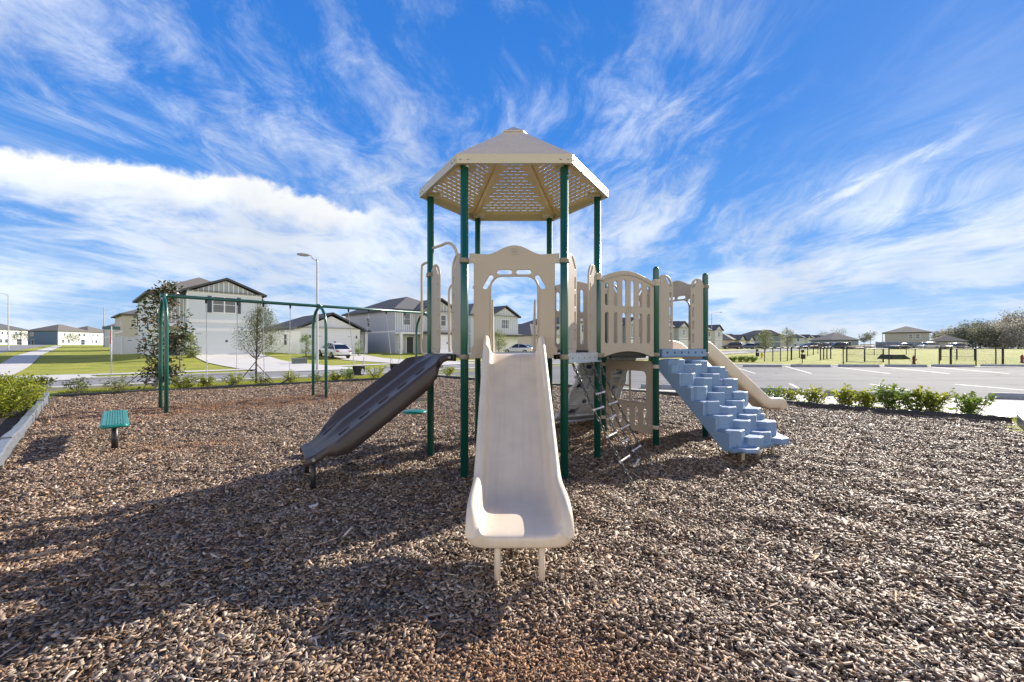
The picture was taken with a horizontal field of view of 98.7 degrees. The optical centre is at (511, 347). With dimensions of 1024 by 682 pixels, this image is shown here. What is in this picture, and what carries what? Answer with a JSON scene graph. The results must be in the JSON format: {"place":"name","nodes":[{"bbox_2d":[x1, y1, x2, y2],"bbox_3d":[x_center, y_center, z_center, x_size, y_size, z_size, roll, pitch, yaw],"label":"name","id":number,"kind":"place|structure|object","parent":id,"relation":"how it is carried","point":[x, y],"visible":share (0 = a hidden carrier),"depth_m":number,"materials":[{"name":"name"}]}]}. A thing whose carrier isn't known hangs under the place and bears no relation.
{"place":"outdoors","nodes":[
{"label":"outdoors","id":0,"kind":"place"},
{"bbox_2d":[0,345,46,352],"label":"side street","id":1,"kind":"structure","parent":0,"point":[3,349],"depth_m":90.87,"materials":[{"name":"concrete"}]},
{"bbox_2d":[0,346,60,375],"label":"side pavement","id":2,"kind":"structure","parent":0,"point":[15,364],"depth_m":34.23,"materials":[{"name":"concrete"}]},
{"bbox_2d":[195,354,352,371],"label":"driveway","id":3,"kind":"structure","parent":0,"point":[247,362],"depth_m":34.31,"materials":[{"name":"concrete"}]},
{"bbox_2d":[3,349,748,376],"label":"pavement","id":4,"kind":"structure","parent":0,"point":[218,370],"depth_m":25.25,"materials":[{"name":"concrete"}]},
{"bbox_2d":[322,353,474,364],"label":"driveway","id":5,"kind":"structure","parent":0,"point":[368,358],"depth_m":43.28,"materials":[{"name":"concrete"}]},
{"bbox_2d":[318,343,351,358],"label":"parked car","id":6,"kind":"object","parent":5,"relation":"on","point":[338,349],"visible":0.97,"depth_m":43.57,"materials":[{"name":"white paint"}]},
{"bbox_2d":[42,349,798,386],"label":"street","id":7,"kind":"structure","parent":0,"point":[96,382],"depth_m":22.06,"materials":[{"name":"grey asphalt"}]},
{"bbox_2d":[0,345,1023,463],"bbox_3d":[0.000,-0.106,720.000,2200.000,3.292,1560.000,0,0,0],"label":"ground","id":8,"kind":"structure","parent":0,"point":[77,359],"depth_m":38.39,"materials":[{"name":"green plant"}]},
{"bbox_2d":[0,438,12,462],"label":"edging section","id":9,"kind":"object","parent":8,"relation":"on","point":[6,446],"visible":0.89,"depth_m":5.66,"materials":[{"name":"concrete"}]},
{"bbox_2d":[0,426,24,447],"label":"edging section","id":10,"kind":"object","parent":8,"relation":"on","point":[16,433],"visible":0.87,"depth_m":6.40,"materials":[{"name":"concrete"}]},
{"bbox_2d":[0,403,27,436],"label":"planting bed","id":11,"kind":"object","parent":8,"relation":"on","point":[7,424],"visible":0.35,"depth_m":8.14,"materials":[{"name":"brown soil"}]},
{"bbox_2d":[0,377,45,417],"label":"shrub","id":12,"kind":"object","parent":11,"relation":"on","point":[7,407],"visible":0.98,"depth_m":8.73,"materials":[{"name":"green plant"}]},
{"bbox_2d":[0,373,46,396],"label":"shrub","id":13,"kind":"object","parent":11,"relation":"on","point":[11,381],"visible":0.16,"depth_m":10.67,"materials":[{"name":"green plant"}]},
{"bbox_2d":[0,382,51,409],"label":"shrub","id":14,"kind":"object","parent":11,"relation":"on","point":[18,389],"visible":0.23,"depth_m":9.67,"materials":[{"name":"green plant"}]},
{"bbox_2d":[1,375,50,395],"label":"shrub","id":15,"kind":"object","parent":11,"relation":"on","point":[46,387],"visible":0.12,"depth_m":11.80,"materials":[{"name":"green plant"}]},
{"bbox_2d":[0,324,29,344],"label":"house","id":16,"kind":"structure","parent":8,"relation":"on","point":[4,333],"depth_m":152.25,"materials":[{"name":"paint"}]},
{"bbox_2d":[11,417,30,430],"bbox_3d":[-8.187,1.369,7.344,0.139,0.269,1.210,-1,1,-44],"label":"edging section","id":17,"kind":"object","parent":8,"relation":"on","point":[26,422],"visible":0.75,"depth_m":7.42,"materials":[{"name":"concrete"}]},
{"bbox_2d":[0,373,56,394],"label":"shrub","id":18,"kind":"object","parent":8,"relation":"on","point":[42,379],"visible":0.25,"depth_m":13.08,"materials":[{"name":"green plant"}]},
{"bbox_2d":[22,410,36,423],"bbox_3d":[-9.035,1.358,8.223,0.136,0.272,1.210,-1,0,-44],"label":"edging section","id":19,"kind":"object","parent":8,"relation":"on","point":[32,414],"visible":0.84,"depth_m":8.19,"materials":[{"name":"concrete"}]},
{"bbox_2d":[16,375,96,380],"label":"kerb ramp","id":20,"kind":"structure","parent":8,"relation":"on","point":[63,377],"depth_m":20.23,"materials":[{"name":"concrete"}]},
{"bbox_2d":[28,324,91,344],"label":"house","id":21,"kind":"structure","parent":8,"relation":"on","point":[51,335],"depth_m":168.82,"materials":[{"name":"paint"}]},
{"bbox_2d":[61,375,92,392],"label":"shrub","id":22,"kind":"object","parent":8,"relation":"on","point":[79,383],"visible":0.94,"depth_m":13.03,"materials":[{"name":"green plant"}]},
{"bbox_2d":[55,391,115,396],"bbox_3d":[-12.351,1.430,12.757,0.138,0.272,1.263,0,0,44],"label":"edging section","id":23,"kind":"object","parent":8,"relation":"on","point":[78,394],"visible":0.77,"depth_m":12.65,"materials":[{"name":"black plastic"}]},
{"bbox_2d":[79,326,102,344],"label":"house","id":24,"kind":"structure","parent":8,"relation":"on","point":[97,336],"depth_m":186.81,"materials":[{"name":"paint"}]},
{"bbox_2d":[104,324,114,346],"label":"house","id":25,"kind":"structure","parent":8,"relation":"on","point":[106,338],"depth_m":104.72,"materials":[{"name":"paint"}]},
{"bbox_2d":[102,326,119,372],"bbox_3d":[-21.386,0.207,23.438,0.532,2.750,0.536,0,0,4],"label":"street sign","id":26,"kind":"object","parent":8,"relation":"on","point":[111,328],"visible":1,"depth_m":23.42,"materials":[{"name":"grey metal"}]},
{"bbox_2d":[98,375,132,393],"bbox_3d":[-11.876,1.107,13.327,0.982,0.637,0.718,0,0,0],"label":"shrub","id":27,"kind":"object","parent":8,"relation":"on","point":[119,384],"visible":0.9,"depth_m":13.23,"materials":[{"name":"green plant"}]},
{"bbox_2d":[111,309,137,336],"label":"house","id":28,"kind":"structure","parent":8,"relation":"on","point":[123,321],"depth_m":62.77,"materials":[{"name":"paint"}]},
{"bbox_2d":[110,336,138,354],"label":"vinyl fence","id":29,"kind":"object","parent":8,"relation":"on","point":[122,345],"visible":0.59,"depth_m":45.09,"materials":[{"name":"white plastic"}]},
{"bbox_2d":[121,279,197,389],"bbox_3d":[-11.868,-0.422,14.988,1.853,3.832,2.011,0,0,36],"label":"magnolia tree","id":30,"kind":"object","parent":8,"relation":"on","point":[176,340],"visible":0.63,"depth_m":14.87,"materials":[{"name":"green plant"}]},
{"bbox_2d":[170,373,197,387],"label":"shrub","id":31,"kind":"object","parent":8,"relation":"on","point":[183,381],"visible":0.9,"depth_m":14.59,"materials":[{"name":"green plant"}]},
{"bbox_2d":[180,332,201,357],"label":"ornamental shrub","id":32,"kind":"object","parent":8,"relation":"on","point":[193,353],"visible":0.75,"depth_m":37.82,"materials":[{"name":"green plant"}]},
{"bbox_2d":[132,277,266,356],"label":"house","id":33,"kind":"structure","parent":8,"relation":"on","point":[221,319],"depth_m":41.47,"materials":[{"name":"grey paint"}]},
{"bbox_2d":[212,296,235,313],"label":"window","id":34,"kind":"structure","parent":33,"relation":"in","point":[217,306],"depth_m":41.64,"materials":[{"name":"white glass"}]},
{"bbox_2d":[193,330,255,354],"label":"garage door","id":35,"kind":"structure","parent":33,"relation":"in","point":[218,341],"depth_m":41.52,"materials":[{"name":"white metal"}]},
{"bbox_2d":[195,374,218,386],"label":"shrub","id":36,"kind":"object","parent":8,"relation":"on","point":[202,379],"visible":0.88,"depth_m":14.99,"materials":[{"name":"green plant"}]},
{"bbox_2d":[219,372,245,384],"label":"shrub","id":37,"kind":"object","parent":8,"relation":"on","point":[233,379],"visible":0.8,"depth_m":15.85,"materials":[{"name":"green plant"}]},
{"bbox_2d":[230,300,289,382],"bbox_3d":[-9.588,-0.214,16.901,2.118,3.409,1.781,0,0,-37],"label":"young oak tree","id":38,"kind":"object","parent":8,"relation":"on","point":[257,330],"visible":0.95,"depth_m":16.82,"materials":[{"name":"green plant"}]},
{"bbox_2d":[281,369,302,382],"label":"shrub","id":39,"kind":"object","parent":8,"relation":"on","point":[290,379],"visible":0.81,"depth_m":16.98,"materials":[{"name":"green plant"}]},
{"bbox_2d":[297,253,318,370],"bbox_3d":[-12.254,-2.043,26.391,1.183,7.210,0.340,0,0,-24],"label":"street lamp","id":40,"kind":"object","parent":8,"relation":"on","point":[317,357],"visible":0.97,"depth_m":26.54,"materials":[{"name":"grey metal"}]},
{"bbox_2d":[262,312,371,353],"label":"house","id":41,"kind":"structure","parent":8,"relation":"on","point":[339,326],"depth_m":49.55,"materials":[{"name":"white paint"}]},
{"bbox_2d":[318,333,352,352],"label":"garage door","id":42,"kind":"structure","parent":41,"relation":"in","point":[344,338],"depth_m":49.38,"materials":[{"name":"white metal"}]},
{"bbox_2d":[365,364,385,377],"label":"shrub","id":43,"kind":"object","parent":8,"relation":"on","point":[375,375],"visible":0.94,"depth_m":19.17,"materials":[{"name":"green plant"}]},
{"bbox_2d":[341,297,452,353],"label":"house","id":44,"kind":"structure","parent":8,"relation":"on","point":[379,338],"depth_m":56.69,"materials":[{"name":"grey paint"}]},
{"bbox_2d":[406,336,413,352],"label":"door","id":45,"kind":"structure","parent":44,"relation":"in","point":[409,339],"depth_m":55.99,"materials":[{"name":"white wood"}]},
{"bbox_2d":[440,335,452,352],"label":"garage door","id":46,"kind":"structure","parent":44,"relation":"in","point":[444,338],"depth_m":56.98,"materials":[{"name":"white metal"}]},
{"bbox_2d":[70,349,775,380],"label":"kerb","id":47,"kind":"structure","parent":8,"relation":"on","point":[139,376],"depth_m":22.06,"materials":[{"name":"concrete"}]},
{"bbox_2d":[40,349,812,391],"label":"kerb","id":48,"kind":"structure","parent":8,"relation":"on","point":[59,388],"depth_m":18.19,"materials":[{"name":"concrete"}]},
{"bbox_2d":[468,303,523,352],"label":"house","id":49,"kind":"structure","parent":8,"relation":"on","point":[506,317],"depth_m":66.30,"materials":[{"name":"paint"}]},
{"bbox_2d":[495,337,516,351],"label":"garage door","id":50,"kind":"structure","parent":49,"relation":"in","point":[509,339],"depth_m":66.89,"materials":[{"name":"white metal"}]},
{"bbox_2d":[494,329,508,351],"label":"street tree","id":51,"kind":"object","parent":8,"relation":"on","point":[499,343],"visible":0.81,"depth_m":49.85,"materials":[{"name":"green plant"}]},
{"bbox_2d":[0,377,1023,681],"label":"mulch bed","id":52,"kind":"object","parent":8,"relation":"on","point":[488,629],"visible":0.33,"depth_m":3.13,"materials":[{"name":"brown wood"}]},
{"bbox_2d":[99,410,128,448],"bbox_3d":[-5.890,1.254,6.520,0.299,0.472,1.844,0,0,-42],"label":"bench","id":53,"kind":"object","parent":52,"relation":"on","point":[116,420],"visible":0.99,"depth_m":6.11,"materials":[{"name":"teal metal"}]},
{"bbox_2d":[158,293,426,412],"bbox_3d":[-5.352,0.135,12.218,6.960,2.710,0.977,0,0,-45],"label":"swing frame","id":54,"kind":"object","parent":52,"relation":"on","point":[163,300],"visible":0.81,"depth_m":10.57,"materials":[{"name":"green metal"}]},
{"bbox_2d":[205,300,238,387],"bbox_3d":[-6.981,-0.086,10.588,0.699,2.097,0.150,0,0,-45],"label":"belt swing","id":55,"kind":"object","parent":54,"relation":"hanging from","point":[237,303],"visible":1,"depth_m":10.58,"materials":[{"name":"black rubber"}]},
{"bbox_2d":[262,303,290,383],"bbox_3d":[-6.119,-0.097,11.451,0.701,2.077,0.150,0,0,-45],"label":"belt swing","id":56,"kind":"object","parent":54,"relation":"hanging from","point":[263,347],"visible":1,"depth_m":11.45,"materials":[{"name":"black rubber"}]},
{"bbox_2d":[348,309,369,374],"bbox_3d":[-4.539,-0.165,13.031,0.690,1.941,0.226,0,0,-45],"label":"bucket swing","id":57,"kind":"object","parent":54,"relation":"hanging from","point":[357,370],"visible":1,"depth_m":13.02,"materials":[{"name":"black rubber"}]},
{"bbox_2d":[300,127,788,584],"bbox_3d":[1.372,-0.673,6.558,8.150,4.327,4.401,0,0,-44],"label":"play structure","id":58,"kind":"object","parent":52,"relation":"on","point":[518,497],"visible":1,"depth_m":4.95,"materials":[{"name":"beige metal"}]},
{"bbox_2d":[503,344,531,351],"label":"parked car","id":59,"kind":"object","parent":8,"relation":"on","point":[520,348],"visible":0.72,"depth_m":61.63,"materials":[{"name":"grey paint"}]},
{"bbox_2d":[58,373,1016,421],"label":"grass","id":60,"kind":"structure","parent":8,"relation":"on","point":[214,384],"depth_m":15.38,"materials":[{"name":"green plant"}]},
{"bbox_2d":[518,323,558,349],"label":"house","id":61,"kind":"structure","parent":8,"relation":"on","point":[526,330],"depth_m":74.28,"materials":[{"name":"paint"}]},
{"bbox_2d":[522,317,582,343],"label":"house","id":62,"kind":"structure","parent":8,"relation":"on","point":[581,328],"depth_m":82.19,"materials":[{"name":"paint"}]},
{"bbox_2d":[622,317,632,342],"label":"house","id":63,"kind":"structure","parent":8,"relation":"on","point":[623,329],"depth_m":92.62,"materials":[{"name":"paint"}]},
{"bbox_2d":[673,321,687,347],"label":"house","id":64,"kind":"structure","parent":8,"relation":"on","point":[680,331],"depth_m":110.35,"materials":[{"name":"paint"}]},
{"bbox_2d":[708,324,723,348],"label":"house","id":65,"kind":"structure","parent":8,"relation":"on","point":[717,330],"depth_m":126.87,"materials":[{"name":"paint"}]},
{"bbox_2d":[438,364,1023,400],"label":"parking lot","id":66,"kind":"structure","parent":8,"relation":"on","point":[834,377],"depth_m":19.30,"materials":[{"name":"grey asphalt"}]},
{"bbox_2d":[743,364,781,366],"bbox_3d":[16.266,1.143,28.579,2.280,0.162,0.202,0,0,11],"label":"wheel stop","id":67,"kind":"object","parent":66,"relation":"on","point":[762,365],"visible":0.97,"depth_m":28.50,"materials":[{"name":"concrete"}]},
{"bbox_2d":[791,364,830,366],"bbox_3d":[19.255,1.133,28.356,2.280,0.162,0.202,0,0,11],"label":"wheel stop","id":68,"kind":"object","parent":66,"relation":"on","point":[810,365],"visible":0.97,"depth_m":28.27,"materials":[{"name":"concrete"}]},
{"bbox_2d":[838,364,879,366],"bbox_3d":[22.178,1.123,28.137,2.280,0.162,0.202,0,0,11],"label":"wheel stop","id":69,"kind":"object","parent":66,"relation":"on","point":[858,365],"visible":0.97,"depth_m":28.06,"materials":[{"name":"concrete"}]},
{"bbox_2d":[884,364,926,366],"bbox_3d":[24.998,1.114,27.925,2.280,0.162,0.202,0,0,11],"label":"wheel stop","id":70,"kind":"object","parent":66,"relation":"on","point":[905,365],"visible":0.97,"depth_m":27.85,"materials":[{"name":"concrete"}]},
{"bbox_2d":[931,364,974,366],"bbox_3d":[27.794,1.105,27.713,2.280,0.162,0.203,0,0,11],"label":"wheel stop","id":71,"kind":"object","parent":66,"relation":"on","point":[945,365],"visible":0.97,"depth_m":27.67,"materials":[{"name":"concrete"}]},
{"bbox_2d":[980,364,1023,366],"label":"wheel stop","id":72,"kind":"object","parent":66,"relation":"on","point":[1002,365],"visible":0.94,"depth_m":27.42,"materials":[{"name":"concrete"}]},
{"bbox_2d":[988,392,1023,398],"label":"wheel stop","id":73,"kind":"object","parent":66,"relation":"on","point":[1011,395],"visible":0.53,"depth_m":11.93,"materials":[{"name":"concrete"}]},
{"bbox_2d":[439,374,1023,417],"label":"footpath","id":74,"kind":"structure","parent":8,"relation":"on","point":[1004,408],"depth_m":10.23,"materials":[{"name":"concrete"}]},
{"bbox_2d":[722,342,742,348],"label":"parked car","id":75,"kind":"object","parent":8,"relation":"on","point":[737,345],"visible":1,"depth_m":111.17,"materials":[{"name":"grey paint"}]},
{"bbox_2d":[722,333,746,348],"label":"house","id":76,"kind":"structure","parent":8,"relation":"on","point":[727,339],"depth_m":132.44,"materials":[{"name":"paint"}]},
{"bbox_2d":[741,330,787,348],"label":"house","id":77,"kind":"structure","parent":8,"relation":"on","point":[755,333],"depth_m":180.31,"materials":[{"name":"paint"}]},
{"bbox_2d":[756,327,775,350],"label":"street tree","id":78,"kind":"object","parent":8,"relation":"on","point":[765,341],"visible":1,"depth_m":77.73,"materials":[{"name":"green plant"}]},
{"bbox_2d":[763,385,793,399],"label":"shrub","id":79,"kind":"object","parent":8,"relation":"on","point":[776,393],"visible":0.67,"depth_m":11.35,"materials":[{"name":"green plant"}]},
{"bbox_2d":[777,328,794,348],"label":"street tree","id":80,"kind":"object","parent":8,"relation":"on","point":[788,339],"visible":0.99,"depth_m":83.78,"materials":[{"name":"green plant"}]},
{"bbox_2d":[780,388,803,400],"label":"shrub","id":81,"kind":"object","parent":8,"relation":"on","point":[791,395],"visible":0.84,"depth_m":11.17,"materials":[{"name":"green plant"}]},
{"bbox_2d":[788,334,810,348],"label":"house","id":82,"kind":"structure","parent":8,"relation":"on","point":[799,340],"depth_m":212.18,"materials":[{"name":"paint"}]},
{"bbox_2d":[794,384,832,402],"bbox_3d":[7.476,1.166,10.875,0.634,0.516,0.708,0,0,-30],"label":"shrub","id":83,"kind":"object","parent":8,"relation":"on","point":[814,391],"visible":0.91,"depth_m":10.81,"materials":[{"name":"green plant"}]},
{"bbox_2d":[786,400,847,409],"bbox_3d":[7.186,1.425,10.415,0.139,0.271,1.221,-2,1,-44],"label":"edging section","id":84,"kind":"object","parent":8,"relation":"on","point":[819,405],"visible":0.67,"depth_m":10.32,"materials":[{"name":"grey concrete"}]},
{"bbox_2d":[808,333,859,348],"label":"house","id":85,"kind":"structure","parent":8,"relation":"on","point":[835,338],"depth_m":151.13,"materials":[{"name":"grey paint"}]},
{"bbox_2d":[829,383,862,405],"bbox_3d":[7.931,1.125,10.445,0.880,0.600,0.698,0,0,0],"label":"shrub","id":86,"kind":"object","parent":8,"relation":"on","point":[842,396],"visible":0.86,"depth_m":10.34,"materials":[{"name":"green plant"}]},
{"bbox_2d":[850,387,880,407],"bbox_3d":[8.155,1.169,10.138,0.599,0.510,0.600,0,0,35],"label":"shrub","id":87,"kind":"object","parent":8,"relation":"on","point":[866,398],"visible":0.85,"depth_m":10.06,"materials":[{"name":"green plant"}]},
{"bbox_2d":[831,345,915,360],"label":"chain link fence","id":88,"kind":"object","parent":8,"relation":"on","point":[878,351],"visible":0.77,"depth_m":50.69,"materials":[{"name":"black metal"}]},
{"bbox_2d":[848,406,921,415],"bbox_3d":[8.057,1.439,9.542,0.127,0.269,1.224,0,0,-45],"label":"edging section","id":89,"kind":"object","parent":8,"relation":"on","point":[894,411],"visible":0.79,"depth_m":9.46,"materials":[{"name":"black plastic"}]},
{"bbox_2d":[869,379,911,408],"bbox_3d":[8.462,1.063,9.799,0.720,0.723,0.813,0,0,-36],"label":"shrub","id":90,"kind":"object","parent":8,"relation":"on","point":[886,400],"visible":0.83,"depth_m":9.80,"materials":[{"name":"green plant"}]},
{"bbox_2d":[878,354,909,358],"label":"agility ramp","id":91,"kind":"structure","parent":8,"relation":"on","point":[895,356],"depth_m":40.51,"materials":[{"name":"green"}]},
{"bbox_2d":[875,341,921,347],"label":"site fence","id":92,"kind":"object","parent":8,"relation":"on","point":[877,344],"visible":0.45,"depth_m":112.00,"materials":[{"name":"grey metal"}]},
{"bbox_2d":[894,387,938,410],"bbox_3d":[8.742,1.131,9.548,0.781,0.586,0.632,0,0,28],"label":"shrub","id":93,"kind":"object","parent":8,"relation":"on","point":[905,397],"visible":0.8,"depth_m":9.49,"materials":[{"name":"green plant"}]},
{"bbox_2d":[883,326,969,347],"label":"house","id":94,"kind":"structure","parent":8,"relation":"on","point":[906,333],"depth_m":123.94,"materials":[{"name":"beige paint"}]},
{"bbox_2d":[916,342,939,347],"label":"parked car","id":95,"kind":"object","parent":8,"relation":"on","point":[930,345],"visible":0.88,"depth_m":107.18,"materials":[{"name":"grey paint"}]},
{"bbox_2d":[843,348,1023,364],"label":"chain link fence","id":96,"kind":"object","parent":8,"relation":"on","point":[975,354],"visible":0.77,"depth_m":29.97,"materials":[{"name":"black metal"}]},
{"bbox_2d":[912,384,956,411],"bbox_3d":[8.959,1.111,9.311,0.748,0.626,0.818,0,0,0],"label":"shrub","id":97,"kind":"object","parent":8,"relation":"on","point":[934,405],"visible":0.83,"depth_m":9.25,"materials":[{"name":"green plant"}]},
{"bbox_2d":[941,323,981,347],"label":"woodland tree","id":98,"kind":"object","parent":8,"relation":"on","point":[957,334],"visible":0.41,"depth_m":131.21,"materials":[{"name":"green plant"}]},
{"bbox_2d":[922,411,1011,422],"bbox_3d":[8.929,1.424,8.669,0.137,0.272,1.221,2,-1,-44],"label":"edging section","id":99,"kind":"object","parent":8,"relation":"on","point":[978,416],"visible":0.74,"depth_m":8.55,"materials":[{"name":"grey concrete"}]},
{"bbox_2d":[948,391,998,414],"bbox_3d":[9.323,1.153,8.977,0.672,0.544,0.717,0,0,-16],"label":"shrub","id":100,"kind":"object","parent":8,"relation":"on","point":[970,404],"visible":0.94,"depth_m":8.87,"materials":[{"name":"green plant"}]},
{"bbox_2d":[957,318,992,346],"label":"pine tree","id":101,"kind":"object","parent":8,"relation":"on","point":[972,324],"visible":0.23,"depth_m":139.39,"materials":[{"name":"plant"}]},
{"bbox_2d":[950,349,1003,363],"bbox_3d":[31.977,0.676,30.250,3.595,1.373,0.120,0,0,2],"label":"chain link fence","id":102,"kind":"object","parent":8,"relation":"on","point":[977,357],"visible":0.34,"depth_m":30.24,"materials":[{"name":"black metal"}]},
{"bbox_2d":[960,321,1005,347],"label":"woodland tree","id":103,"kind":"object","parent":8,"relation":"on","point":[982,338],"visible":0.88,"depth_m":125.03,"materials":[{"name":"green plant"}]},
{"bbox_2d":[980,318,1023,347],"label":"woodland tree","id":104,"kind":"object","parent":8,"relation":"on","point":[1006,335],"visible":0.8,"depth_m":121.66,"materials":[{"name":"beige plant"}]},
{"bbox_2d":[988,315,1023,347],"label":"woodland tree","id":105,"kind":"object","parent":8,"relation":"on","point":[1009,321],"visible":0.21,"depth_m":125.57,"materials":[{"name":"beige plant"}]},
{"bbox_2d":[998,307,1023,330],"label":"pine tree","id":106,"kind":"object","parent":8,"relation":"on","point":[1013,314],"visible":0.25,"depth_m":128.51,"materials":[{"name":"plant"}]},
{"bbox_2d":[1001,313,1023,347],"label":"woodland tree","id":107,"kind":"object","parent":8,"relation":"on","point":[1017,341],"visible":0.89,"depth_m":119.27,"materials":[{"name":"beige plant"}]},
{"bbox_2d":[0,0,1023,347],"label":"sky","id":108,"kind":"structure","parent":0,"point":[856,166],"materials":[{"name":"blue"}]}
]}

